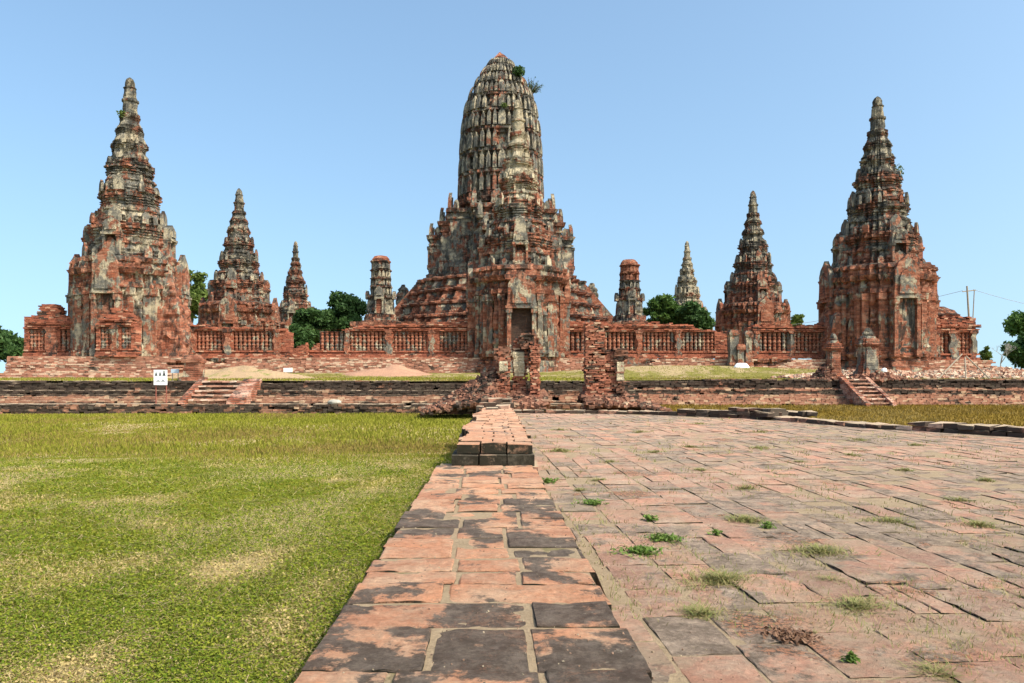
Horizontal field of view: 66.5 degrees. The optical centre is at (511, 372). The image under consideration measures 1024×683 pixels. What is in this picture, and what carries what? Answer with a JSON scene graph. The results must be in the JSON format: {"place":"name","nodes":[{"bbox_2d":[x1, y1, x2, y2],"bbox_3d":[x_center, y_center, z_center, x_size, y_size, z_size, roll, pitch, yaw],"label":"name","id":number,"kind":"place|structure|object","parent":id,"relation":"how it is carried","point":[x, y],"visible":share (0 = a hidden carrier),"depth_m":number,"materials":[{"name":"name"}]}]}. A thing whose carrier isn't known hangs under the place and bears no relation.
{"place":"outdoors","nodes":[
{"label":"outdoors","id":0,"kind":"place"},
{"bbox_2d":[0,413,468,682],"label":"lawn","id":1,"kind":"structure","parent":0,"point":[68,495],"depth_m":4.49,"materials":[{"name":"green plant"}]},
{"bbox_2d":[0,459,451,682],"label":"clover","id":2,"kind":"object","parent":1,"relation":"on","point":[163,662],"visible":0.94,"depth_m":3.04,"materials":[{"name":"green plant"}]},
{"bbox_2d":[0,380,475,413],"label":"brick terrace","id":3,"kind":"structure","parent":1,"relation":"on","point":[81,397],"depth_m":28.17,"materials":[{"name":"brown brick"}]},
{"bbox_2d":[153,368,167,403],"bbox_3d":[-12.332,0.471,27.421,0.503,1.258,0.102,0,0,0],"label":"notice board","id":4,"kind":"object","parent":3,"relation":"on","point":[160,376],"visible":0.88,"depth_m":27.38,"materials":[{"name":"white paint"}]},
{"bbox_2d":[179,355,207,380],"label":"brick pier","id":5,"kind":"structure","parent":3,"relation":"on","point":[194,368],"depth_m":29.32,"materials":[{"name":"red brick"}]},
{"bbox_2d":[178,379,261,403],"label":"brick staircase","id":6,"kind":"structure","parent":3,"relation":"on","point":[244,391],"depth_m":27.94,"materials":[{"name":"red brick"}]},
{"bbox_2d":[0,412,471,465],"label":"meadow grass","id":7,"kind":"structure","parent":0,"point":[214,421],"depth_m":17.64,"materials":[{"name":"green plant"}]},
{"bbox_2d":[7,380,858,412],"bbox_3d":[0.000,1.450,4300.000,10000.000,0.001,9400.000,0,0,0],"label":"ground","id":8,"kind":"structure","parent":0,"point":[553,398],"depth_m":119.21,"materials":[{"name":"brown soil"}]},
{"bbox_2d":[508,380,638,409],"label":"brick terrace","id":9,"kind":"structure","parent":8,"relation":"on","point":[567,397],"depth_m":28.53,"materials":[{"name":"brown brick"}]},
{"bbox_2d":[1002,310,1023,337],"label":"tree","id":10,"kind":"object","parent":8,"relation":"on","point":[1014,323],"visible":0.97,"depth_m":149.70,"materials":[{"name":"green plant"}]},
{"bbox_2d":[294,464,651,682],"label":"path","id":11,"kind":"structure","parent":0,"point":[561,614],"depth_m":2.38,"materials":[{"name":"brick"}]},
{"bbox_2d":[0,366,1022,381],"bbox_3d":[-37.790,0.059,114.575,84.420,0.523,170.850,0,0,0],"label":"terrace ground","id":12,"kind":"structure","parent":0,"point":[555,373],"depth_m":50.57,"materials":[{"name":"green plant"}]},
{"bbox_2d":[0,326,20,362],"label":"tree","id":13,"kind":"object","parent":12,"relation":"on","point":[7,337],"visible":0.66,"depth_m":99.13,"materials":[{"name":"green plant"}]},
{"bbox_2d":[0,337,25,361],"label":"tree","id":14,"kind":"object","parent":12,"relation":"on","point":[15,347],"visible":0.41,"depth_m":94.52,"materials":[{"name":"green plant"}]},
{"bbox_2d":[0,373,179,381],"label":"brick plinth","id":15,"kind":"structure","parent":12,"relation":"on","point":[79,375],"depth_m":46.35,"materials":[{"name":"red brick"}]},
{"bbox_2d":[4,356,183,372],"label":"brick plinth","id":16,"kind":"structure","parent":12,"relation":"on","point":[61,364],"depth_m":53.11,"materials":[{"name":"red brick"}]},
{"bbox_2d":[94,308,141,356],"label":"gallery wall","id":17,"kind":"structure","parent":16,"relation":"on","point":[119,333],"depth_m":53.26,"materials":[{"name":"brick"}]},
{"bbox_2d":[65,77,195,364],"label":"spired chapel","id":18,"kind":"structure","parent":12,"relation":"on","point":[127,260],"depth_m":55.53,"materials":[{"name":"brick"}]},
{"bbox_2d":[23,304,72,356],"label":"gallery wall","id":19,"kind":"structure","parent":18,"relation":"attached to","point":[46,328],"depth_m":55.83,"materials":[{"name":"brick"}]},
{"bbox_2d":[65,254,79,316],"bbox_3d":[-31.878,-4.963,57.397,0.820,7.565,2.062,0,0,-3],"label":"false door","id":20,"kind":"structure","parent":18,"relation":"in","point":[70,279],"depth_m":56.52,"materials":[{"name":"brick"}]},
{"bbox_2d":[88,245,123,355],"bbox_3d":[-27.979,-4.977,53.869,2.062,7.594,0.820,0,0,-3],"label":"false door","id":21,"kind":"structure","parent":18,"relation":"in","point":[105,292],"depth_m":53.58,"materials":[{"name":"brick"}]},
{"bbox_2d":[176,255,191,308],"bbox_3d":[-24.451,-4.968,57.769,0.820,7.576,2.062,0,0,-3],"label":"false door","id":22,"kind":"structure","parent":18,"relation":"in","point":[183,284],"depth_m":57.36,"materials":[{"name":"brick"}]},
{"bbox_2d":[189,269,207,322],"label":"tree","id":23,"kind":"object","parent":12,"relation":"on","point":[198,290],"visible":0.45,"depth_m":101.42,"materials":[{"name":"green plant"}]},
{"bbox_2d":[197,188,279,362],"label":"spired chapel","id":24,"kind":"structure","parent":12,"relation":"on","point":[238,289],"depth_m":82.65,"materials":[{"name":"brick"}]},
{"bbox_2d":[217,294,239,361],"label":"false door","id":25,"kind":"structure","parent":24,"relation":"in","point":[227,306],"depth_m":80.39,"materials":[{"name":"brick"}]},
{"bbox_2d":[268,298,279,328],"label":"false door","id":26,"kind":"structure","parent":24,"relation":"in","point":[274,324],"depth_m":84.07,"materials":[{"name":"brick"}]},
{"bbox_2d":[177,357,303,372],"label":"brick plinth","id":27,"kind":"structure","parent":12,"relation":"on","point":[276,364],"depth_m":56.87,"materials":[{"name":"red brick"}]},
{"bbox_2d":[190,324,293,357],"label":"gallery wall","id":28,"kind":"structure","parent":27,"relation":"on","point":[208,341],"depth_m":57.98,"materials":[{"name":"brick"}]},
{"bbox_2d":[167,365,313,378],"bbox_3d":[-14.714,-0.013,42.025,9.686,0.787,7.241,0,0,0],"label":"sand mound","id":29,"kind":"object","parent":12,"relation":"on","point":[243,371],"visible":0.78,"depth_m":40.42,"materials":[{"name":"beige sand"}]},
{"bbox_2d":[285,342,308,372],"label":"broken wall","id":30,"kind":"structure","parent":12,"relation":"on","point":[300,351],"depth_m":57.33,"materials":[{"name":"brick"}]},
{"bbox_2d":[278,241,316,345],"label":"spired chapel","id":31,"kind":"structure","parent":12,"relation":"on","point":[295,293],"depth_m":110.15,"materials":[{"name":"brick"}]},
{"bbox_2d":[288,323,316,349],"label":"tree","id":32,"kind":"object","parent":12,"relation":"on","point":[303,336],"visible":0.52,"depth_m":81.31,"materials":[{"name":"green plant"}]},
{"bbox_2d":[292,307,332,349],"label":"tree","id":33,"kind":"object","parent":12,"relation":"on","point":[316,320],"visible":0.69,"depth_m":90.55,"materials":[{"name":"green plant"}]},
{"bbox_2d":[322,290,366,330],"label":"tree","id":34,"kind":"object","parent":12,"relation":"on","point":[345,310],"visible":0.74,"depth_m":92.97,"materials":[{"name":"green plant"}]},
{"bbox_2d":[343,364,432,375],"bbox_3d":[-8.432,-0.169,53.032,7.165,0.857,5.099,0,0,0],"label":"sand mound","id":35,"kind":"object","parent":12,"relation":"on","point":[395,370],"visible":0.97,"depth_m":51.59,"materials":[{"name":"beige sand"}]},
{"bbox_2d":[301,357,479,372],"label":"brick plinth","id":36,"kind":"structure","parent":12,"relation":"on","point":[353,364],"depth_m":57.34,"materials":[{"name":"red brick"}]},
{"bbox_2d":[308,318,469,357],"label":"gallery wall","id":37,"kind":"structure","parent":36,"relation":"on","point":[438,340],"depth_m":58.55,"materials":[{"name":"brick"}]},
{"bbox_2d":[350,52,657,372],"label":"central prang","id":38,"kind":"structure","parent":12,"relation":"on","point":[437,294],"depth_m":82.47,"materials":[{"name":"red brick"}]},
{"bbox_2d":[361,255,400,321],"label":"prang","id":39,"kind":"structure","parent":38,"relation":"on","point":[381,298],"depth_m":72.66,"materials":[{"name":"grey brick"}]},
{"bbox_2d":[374,286,383,312],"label":"doorway","id":40,"kind":"structure","parent":39,"relation":"in","point":[379,298],"depth_m":72.05,"materials":[{"name":"grey brick"}]},
{"bbox_2d":[396,284,408,304],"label":"prang","id":41,"kind":"structure","parent":38,"relation":"on","point":[403,290],"depth_m":96.51,"materials":[{"name":"grey stone"}]},
{"bbox_2d":[512,65,525,76],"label":"shrub","id":42,"kind":"object","parent":38,"relation":"on","point":[519,70],"visible":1,"depth_m":83.26,"materials":[{"name":"green plant"}]},
{"bbox_2d":[527,76,543,93],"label":"shrub","id":43,"kind":"object","parent":38,"relation":"on","point":[531,87],"visible":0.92,"depth_m":85.29,"materials":[{"name":"green plant"}]},
{"bbox_2d":[588,283,598,297],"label":"prang","id":44,"kind":"structure","parent":38,"relation":"on","point":[592,288],"depth_m":97.80,"materials":[{"name":"grey stone"}]},
{"bbox_2d":[612,259,647,322],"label":"prang","id":45,"kind":"structure","parent":38,"relation":"on","point":[629,299],"depth_m":73.84,"materials":[{"name":"red brick"}]},
{"bbox_2d":[628,287,636,313],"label":"doorway","id":46,"kind":"structure","parent":45,"relation":"in","point":[632,299],"depth_m":73.23,"materials":[{"name":"grey stone"}]},
{"bbox_2d":[466,99,571,371],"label":"spired chapel","id":47,"kind":"structure","parent":12,"relation":"on","point":[518,281],"depth_m":57.34,"materials":[{"name":"brick"}]},
{"bbox_2d":[466,261,473,356],"bbox_3d":[-3.074,-4.826,59.337,0.820,7.292,1.968,0,0,-3],"label":"false door","id":48,"kind":"structure","parent":47,"relation":"in","point":[469,287],"depth_m":58.47,"materials":[{"name":"brick"}]},
{"bbox_2d":[505,270,537,356],"bbox_3d":[0.665,-4.230,55.709,2.343,6.100,1.120,0,0,-3],"label":"doorway","id":49,"kind":"structure","parent":47,"relation":"in","point":[521,307],"depth_m":55.31,"materials":[{"name":"brick"}]},
{"bbox_2d":[563,262,571,356],"bbox_3d":[4.023,-4.820,59.692,0.820,7.280,1.968,0,0,-3],"label":"false door","id":50,"kind":"structure","parent":47,"relation":"in","point":[567,288],"depth_m":58.83,"materials":[{"name":"brick"}]},
{"bbox_2d":[480,357,584,372],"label":"brick plinth","id":51,"kind":"structure","parent":12,"relation":"on","point":[572,363],"depth_m":57.59,"materials":[{"name":"red brick"}]},
{"bbox_2d":[0,0,1023,372],"label":"sky","id":52,"kind":"structure","parent":0,"point":[336,124],"materials":[{"name":"blue"}]},
{"bbox_2d":[577,365,816,379],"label":"terrace ground","id":53,"kind":"structure","parent":0,"point":[695,373],"depth_m":49.85,"materials":[{"name":"green plant"}]},
{"bbox_2d":[643,293,679,358],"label":"tree","id":54,"kind":"object","parent":53,"relation":"on","point":[662,308],"visible":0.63,"depth_m":96.97,"materials":[{"name":"green plant"}]},
{"bbox_2d":[625,359,727,366],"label":"brick plinth","id":55,"kind":"structure","parent":53,"relation":"on","point":[689,362],"depth_m":58.53,"materials":[{"name":"red brick"}]},
{"bbox_2d":[565,320,727,358],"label":"gallery wall","id":56,"kind":"structure","parent":55,"relation":"on","point":[653,339],"depth_m":59.55,"materials":[{"name":"brick"}]},
{"bbox_2d":[726,330,739,365],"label":"brick pillar","id":57,"kind":"structure","parent":55,"relation":"on","point":[733,338],"depth_m":58.01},
{"bbox_2d":[662,241,712,358],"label":"spired chapel","id":58,"kind":"structure","parent":53,"relation":"on","point":[686,288],"depth_m":113.19,"materials":[{"name":"grey stone"}]},
{"bbox_2d":[674,300,715,329],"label":"tree","id":59,"kind":"object","parent":53,"relation":"on","point":[695,314],"visible":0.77,"depth_m":94.73,"materials":[{"name":"green plant"}]},
{"bbox_2d":[736,344,745,362],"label":"brick pillar","id":60,"kind":"structure","parent":53,"relation":"on","point":[740,348],"depth_m":57.80,"materials":[{"name":"brown brick"}]},
{"bbox_2d":[714,191,791,365],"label":"spired chapel","id":61,"kind":"structure","parent":53,"relation":"on","point":[753,291],"depth_m":85.51,"materials":[{"name":"brick"}]},
{"bbox_2d":[714,299,725,358],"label":"false door","id":62,"kind":"structure","parent":61,"relation":"in","point":[719,326],"depth_m":86.50,"materials":[{"name":"brick"}]},
{"bbox_2d":[755,295,775,361],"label":"false door","id":63,"kind":"structure","parent":61,"relation":"in","point":[765,313],"depth_m":83.31,"materials":[{"name":"brick"}]},
{"bbox_2d":[749,359,825,369],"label":"brick plinth","id":64,"kind":"structure","parent":53,"relation":"on","point":[803,363],"depth_m":58.96,"materials":[{"name":"red brick"}]},
{"bbox_2d":[742,331,753,365],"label":"brick pillar","id":65,"kind":"structure","parent":64,"relation":"on","point":[748,336],"depth_m":58.16,"materials":[{"name":"brick"}]},
{"bbox_2d":[744,322,824,358],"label":"gallery wall","id":66,"kind":"structure","parent":64,"relation":"on","point":[769,341],"depth_m":60.04,"materials":[{"name":"brick"}]},
{"bbox_2d":[791,314,804,326],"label":"tree","id":67,"kind":"object","parent":53,"relation":"on","point":[796,319],"visible":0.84,"depth_m":119.53,"materials":[{"name":"green plant"}]},
{"bbox_2d":[849,328,882,377],"bbox_3d":[15.457,-0.820,33.906,1.313,2.286,1.316,0,0,0],"label":"gatepost","id":68,"kind":"object","parent":53,"relation":"on","point":[867,344],"visible":0.91,"depth_m":33.57,"materials":[{"name":"brick"}]},
{"bbox_2d":[816,96,940,371],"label":"spired chapel","id":69,"kind":"structure","parent":53,"relation":"on","point":[879,277],"depth_m":58.02,"materials":[{"name":"brick"}]},
{"bbox_2d":[816,261,834,326],"bbox_3d":[24.329,-4.904,60.206,0.820,7.449,2.190,0,0,-3],"label":"false door","id":70,"kind":"structure","parent":69,"relation":"in","point":[826,287],"depth_m":59.74,"materials":[{"name":"brick"}]},
{"bbox_2d":[888,253,923,356],"bbox_3d":[28.462,-4.903,56.466,2.190,7.446,0.820,0,0,-3],"label":"false door","id":71,"kind":"structure","parent":69,"relation":"in","point":[906,302],"depth_m":56.22,"materials":[{"name":"brick"}]},
{"bbox_2d":[771,366,1023,380],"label":"brick heap","id":72,"kind":"object","parent":53,"relation":"on","point":[1003,372],"visible":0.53,"depth_m":40.09,"materials":[{"name":"red brick"}]},
{"bbox_2d":[879,360,995,369],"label":"brick plinth","id":73,"kind":"structure","parent":53,"relation":"on","point":[946,364],"depth_m":57.02,"materials":[{"name":"red brick"}]},
{"bbox_2d":[936,316,980,359],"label":"gallery wall","id":74,"kind":"structure","parent":73,"relation":"on","point":[956,337],"depth_m":59.13,"materials":[{"name":"brick"}]},
{"bbox_2d":[938,306,959,318],"bbox_3d":[32.963,-4.517,60.843,2.753,1.308,2.741,0,0,-3],"label":"vault ruin","id":75,"kind":"object","parent":74,"relation":"on","point":[946,312],"visible":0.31,"depth_m":59.79,"materials":[{"name":"brick"}]},
{"bbox_2d":[962,286,975,317],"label":"utility pole","id":76,"kind":"object","parent":53,"relation":"on","point":[968,310],"visible":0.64,"depth_m":75.96,"materials":[{"name":"grey concrete"}]},
{"bbox_2d":[978,346,992,363],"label":"tree","id":77,"kind":"object","parent":53,"relation":"on","point":[985,353],"visible":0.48,"depth_m":84.70,"materials":[{"name":"green plant"}]},
{"bbox_2d":[993,343,1017,365],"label":"bare tree","id":78,"kind":"object","parent":53,"relation":"on","point":[1008,349],"visible":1,"depth_m":87.60,"materials":[{"name":"grey plant"}]},
{"bbox_2d":[1000,331,1023,368],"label":"tree","id":79,"kind":"object","parent":53,"relation":"on","point":[1015,356],"visible":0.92,"depth_m":105.28,"materials":[{"name":"green plant"}]},
{"bbox_2d":[630,379,848,405],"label":"brick terrace","id":80,"kind":"structure","parent":0,"point":[770,391],"depth_m":32.84,"materials":[{"name":"brown brick"}]},
{"bbox_2d":[801,358,837,381],"bbox_3d":[13.282,-0.100,33.789,1.746,1.122,1.441,0,0,0],"label":"rubble pile","id":81,"kind":"object","parent":80,"relation":"on","point":[822,371],"visible":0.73,"depth_m":33.42,"materials":[{"name":"brick"}]},
{"bbox_2d":[822,333,845,379],"bbox_3d":[13.845,-0.662,33.700,0.972,2.148,0.964,0,0,0],"label":"gatepost","id":82,"kind":"object","parent":80,"relation":"on","point":[833,348],"visible":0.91,"depth_m":33.45,"materials":[{"name":"brick"}]},
{"bbox_2d":[516,413,1023,682],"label":"pavement","id":83,"kind":"structure","parent":0,"point":[756,656],"depth_m":3.69,"materials":[{"name":"brick"}]},
{"bbox_2d":[541,447,576,452],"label":"grass tuft","id":84,"kind":"object","parent":83,"relation":"on","point":[557,449],"visible":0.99,"depth_m":7.79,"materials":[{"name":"green plant"}]},
{"bbox_2d":[571,498,609,505],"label":"weed","id":85,"kind":"object","parent":83,"relation":"on","point":[595,502],"visible":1,"depth_m":4.64,"materials":[{"name":"green plant"}]},
{"bbox_2d":[610,542,667,558],"bbox_3d":[0.540,0.767,3.384,0.224,0.039,0.250,0,0,-45],"label":"weed","id":86,"kind":"object","parent":83,"relation":"on","point":[641,550],"visible":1,"depth_m":3.36,"materials":[{"name":"green plant"}]},
{"bbox_2d":[641,513,658,521],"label":"weed","id":87,"kind":"object","parent":83,"relation":"on","point":[648,517],"visible":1,"depth_m":4.14,"materials":[{"name":"green plant"}]},
{"bbox_2d":[636,533,687,543],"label":"weed","id":88,"kind":"object","parent":83,"relation":"on","point":[663,537],"visible":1,"depth_m":3.63,"materials":[{"name":"green plant"}]},
{"bbox_2d":[331,422,1022,682],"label":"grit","id":89,"kind":"object","parent":83,"relation":"on","point":[612,652],"visible":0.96,"depth_m":2.54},
{"bbox_2d":[669,600,732,620],"bbox_3d":[0.615,0.772,2.551,0.219,0.027,0.260,0,0,-36],"label":"grass tuft","id":90,"kind":"object","parent":83,"relation":"on","point":[695,611],"visible":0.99,"depth_m":2.54,"materials":[{"name":"green plant"}]},
{"bbox_2d":[668,566,774,592],"bbox_3d":[0.808,0.767,2.945,0.439,0.038,0.432,0,0,-26],"label":"grass tuft","id":91,"kind":"object","parent":83,"relation":"on","point":[720,578],"visible":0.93,"depth_m":2.94,"materials":[{"name":"green plant"}]},
{"bbox_2d":[712,511,781,525],"bbox_3d":[1.219,0.769,4.143,0.400,0.035,0.370,0,0,39],"label":"grass tuft","id":92,"kind":"object","parent":83,"relation":"on","point":[744,518],"visible":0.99,"depth_m":4.13,"materials":[{"name":"green plant"}]},
{"bbox_2d":[727,483,766,490],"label":"grass tuft","id":93,"kind":"object","parent":83,"relation":"on","point":[742,487],"visible":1,"depth_m":5.29,"materials":[{"name":"green plant"}]},
{"bbox_2d":[759,521,776,528],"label":"weed","id":94,"kind":"object","parent":83,"relation":"on","point":[767,524],"visible":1,"depth_m":3.94,"materials":[{"name":"green plant"}]},
{"bbox_2d":[755,623,825,645],"bbox_3d":[0.819,0.774,2.315,0.203,0.028,0.180,0,0,0],"label":"dead plant","id":95,"kind":"object","parent":83,"relation":"on","point":[789,634],"visible":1,"depth_m":2.30,"materials":[{"name":"brown plant"}]},
{"bbox_2d":[761,540,880,560],"bbox_3d":[1.349,0.766,3.403,0.476,0.040,0.464,0,0,-43],"label":"grass tuft","id":96,"kind":"object","parent":83,"relation":"on","point":[816,548],"visible":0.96,"depth_m":3.40,"materials":[{"name":"green plant"}]},
{"bbox_2d":[839,650,860,663],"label":"weed","id":97,"kind":"object","parent":83,"relation":"on","point":[850,657],"visible":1,"depth_m":2.10,"materials":[{"name":"green plant"}]},
{"bbox_2d":[810,585,899,617],"bbox_3d":[1.177,0.770,2.651,0.329,0.032,0.326,0,0,31],"label":"grass tuft","id":98,"kind":"object","parent":83,"relation":"on","point":[859,605],"visible":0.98,"depth_m":2.63,"materials":[{"name":"green plant"}]},
{"bbox_2d":[852,515,920,526],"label":"grass tuft","id":99,"kind":"object","parent":83,"relation":"on","point":[889,519],"visible":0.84,"depth_m":4.10,"materials":[{"name":"green plant"}]},
{"bbox_2d":[891,658,973,682],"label":"grass tuft","id":100,"kind":"object","parent":83,"relation":"on","point":[936,669],"visible":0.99,"depth_m":2.03,"materials":[{"name":"green plant"}]},
{"bbox_2d":[948,518,1012,530],"bbox_3d":[2.387,0.770,3.995,0.288,0.033,0.306,0,0,43],"label":"grass tuft","id":101,"kind":"object","parent":83,"relation":"on","point":[982,524],"visible":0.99,"depth_m":4.00,"materials":[{"name":"green plant"}]},
{"bbox_2d":[527,416,1023,682],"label":"joint grass","id":102,"kind":"structure","parent":0,"point":[939,629],"depth_m":2.88,"materials":[{"name":"green plant"}]},
{"bbox_2d":[544,403,1023,426],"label":"dry field","id":103,"kind":"structure","parent":0,"point":[998,415],"depth_m":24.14,"materials":[{"name":"green plant"}]},
{"bbox_2d":[417,333,550,415],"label":"ruined gate","id":104,"kind":"structure","parent":103,"relation":"on","point":[492,382],"depth_m":24.73,"materials":[{"name":"brick"}]},
{"bbox_2d":[452,398,537,470],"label":"brick wall","id":105,"kind":"structure","parent":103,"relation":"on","point":[493,433],"depth_m":6.32,"materials":[{"name":"brown brick"}]},
{"bbox_2d":[577,322,671,410],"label":"ruined pier","id":106,"kind":"structure","parent":103,"relation":"on","point":[603,370],"depth_m":24.63,"materials":[{"name":"brick"}]},
{"bbox_2d":[514,407,1023,437],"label":"kerb wall","id":107,"kind":"structure","parent":103,"relation":"on","point":[776,414],"depth_m":12.53,"materials":[{"name":"brick"}]},
{"bbox_2d":[839,377,896,406],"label":"brick staircase","id":108,"kind":"structure","parent":103,"relation":"on","point":[870,392],"depth_m":31.89,"materials":[{"name":"brown brick"}]},
{"bbox_2d":[873,378,1023,404],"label":"brick terrace","id":109,"kind":"structure","parent":103,"relation":"on","point":[963,391],"depth_m":32.76,"materials":[{"name":"red brick"}]},
{"bbox_2d":[848,370,907,382],"bbox_3d":[15.676,0.131,33.499,2.609,0.545,1.283,0,0,0],"label":"rubble pile","id":110,"kind":"object","parent":109,"relation":"on","point":[882,377],"visible":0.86,"depth_m":33.17,"materials":[{"name":"brick"}]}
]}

